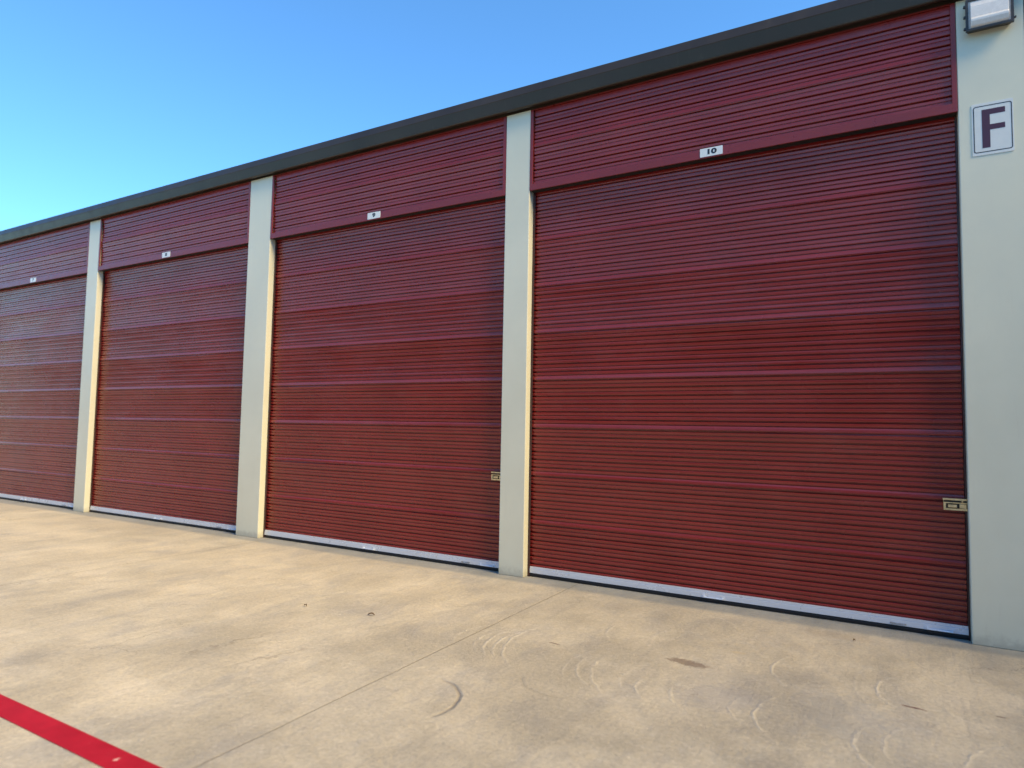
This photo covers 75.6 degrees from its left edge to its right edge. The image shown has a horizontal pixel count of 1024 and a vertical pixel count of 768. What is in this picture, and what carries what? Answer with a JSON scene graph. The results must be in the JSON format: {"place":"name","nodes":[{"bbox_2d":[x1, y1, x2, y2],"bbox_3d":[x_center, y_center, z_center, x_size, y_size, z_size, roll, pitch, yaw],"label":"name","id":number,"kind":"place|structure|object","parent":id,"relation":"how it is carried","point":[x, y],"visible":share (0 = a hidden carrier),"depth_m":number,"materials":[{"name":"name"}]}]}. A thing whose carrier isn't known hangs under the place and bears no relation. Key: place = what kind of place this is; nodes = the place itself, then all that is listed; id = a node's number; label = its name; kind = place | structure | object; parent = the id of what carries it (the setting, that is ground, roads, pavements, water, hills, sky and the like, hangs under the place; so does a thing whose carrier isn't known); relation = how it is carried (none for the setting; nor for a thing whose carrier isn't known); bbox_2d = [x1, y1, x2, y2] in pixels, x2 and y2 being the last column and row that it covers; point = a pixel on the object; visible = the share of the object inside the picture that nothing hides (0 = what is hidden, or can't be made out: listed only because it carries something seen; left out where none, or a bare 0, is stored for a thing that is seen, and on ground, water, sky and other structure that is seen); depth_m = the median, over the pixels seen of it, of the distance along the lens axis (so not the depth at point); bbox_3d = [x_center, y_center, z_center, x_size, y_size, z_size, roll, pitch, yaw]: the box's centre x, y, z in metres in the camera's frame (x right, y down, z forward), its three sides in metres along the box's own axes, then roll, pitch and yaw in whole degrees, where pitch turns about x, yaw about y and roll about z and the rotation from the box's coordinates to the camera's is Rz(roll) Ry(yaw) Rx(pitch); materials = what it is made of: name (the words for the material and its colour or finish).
{"place":"outdoors","nodes":[
{"label":"outdoors","id":0,"kind":"place"},
{"bbox_2d":[0,0,834,230],"label":"sky","id":1,"kind":"structure","parent":0,"point":[101,101],"materials":[{"name":"blue"}]},
{"bbox_2d":[0,0,1023,651],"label":"storage building","id":2,"kind":"structure","parent":0,"point":[604,326],"depth_m":6.77,"materials":[{"name":"beige paint"}]},
{"bbox_2d":[0,275,86,508],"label":"roll up door","id":3,"kind":"structure","parent":2,"relation":"in","point":[42,324],"depth_m":12.49,"materials":[{"name":"red paint"}]},
{"bbox_2d":[162,252,169,257],"bbox_3d":[-5.540,-2.071,10.562,0.212,0.082,0.004,-1,-4,30],"label":"number plate","id":4,"kind":"object","parent":2,"relation":"attached to","point":[165,254],"visible":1,"depth_m":10.56,"materials":[{"name":"white plastic"}]},
{"bbox_2d":[89,245,247,532],"bbox_3d":[-5.523,-0.251,10.554,3.939,4.860,0.091,-1,-4,30],"label":"roll up door","id":5,"kind":"structure","parent":2,"relation":"in","point":[167,422],"depth_m":10.46,"materials":[{"name":"red paint"}]},
{"bbox_2d":[367,211,379,219],"bbox_3d":[-1.756,-2.144,8.384,0.212,0.082,0.004,-1,-4,30],"label":"number plate","id":6,"kind":"object","parent":2,"relation":"attached to","point":[372,215],"visible":1,"depth_m":8.38,"materials":[{"name":"white plastic"}]},
{"bbox_2d":[263,198,505,570],"bbox_3d":[-1.727,-0.324,8.368,3.867,4.860,0.092,-1,-4,30],"label":"roll up door","id":7,"kind":"structure","parent":2,"relation":"in","point":[385,406],"depth_m":8.22,"materials":[{"name":"red paint"}]},
{"bbox_2d":[700,145,722,157],"bbox_3d":[1.897,-2.215,6.280,0.212,0.082,0.004,-1,-4,30],"label":"number plate","id":8,"kind":"object","parent":2,"relation":"attached to","point":[711,151],"visible":1,"depth_m":6.28,"materials":[{"name":"white plastic"}]},
{"bbox_2d":[528,116,969,640],"bbox_3d":[1.920,-0.394,6.274,3.916,4.860,0.100,-1,-4,30],"label":"roll up door","id":9,"kind":"structure","parent":2,"relation":"in","point":[745,390],"depth_m":6.03,"materials":[{"name":"red paint"}]},
{"bbox_2d":[963,0,1015,33],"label":"wall light","id":10,"kind":"object","parent":2,"relation":"attached to","point":[981,15],"visible":1,"depth_m":5.17,"materials":[{"name":"silver metal"}]},
{"bbox_2d":[971,98,1014,156],"bbox_3d":[3.778,-2.016,5.183,0.268,0.422,0.005,-1,-4,30],"label":"letter sign","id":11,"kind":"object","parent":2,"relation":"attached to","point":[992,127],"visible":1,"depth_m":5.18,"materials":[{"name":"white plastic"}]},
{"bbox_2d":[0,499,1023,767],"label":"pavement","id":12,"kind":"structure","parent":0,"point":[166,645],"depth_m":4.36,"materials":[{"name":"concrete"}]},
{"bbox_2d":[0,694,161,767],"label":"painted line","id":13,"kind":"object","parent":12,"relation":"on","point":[99,752],"visible":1,"depth_m":3.30,"materials":[{"name":"red paint"}]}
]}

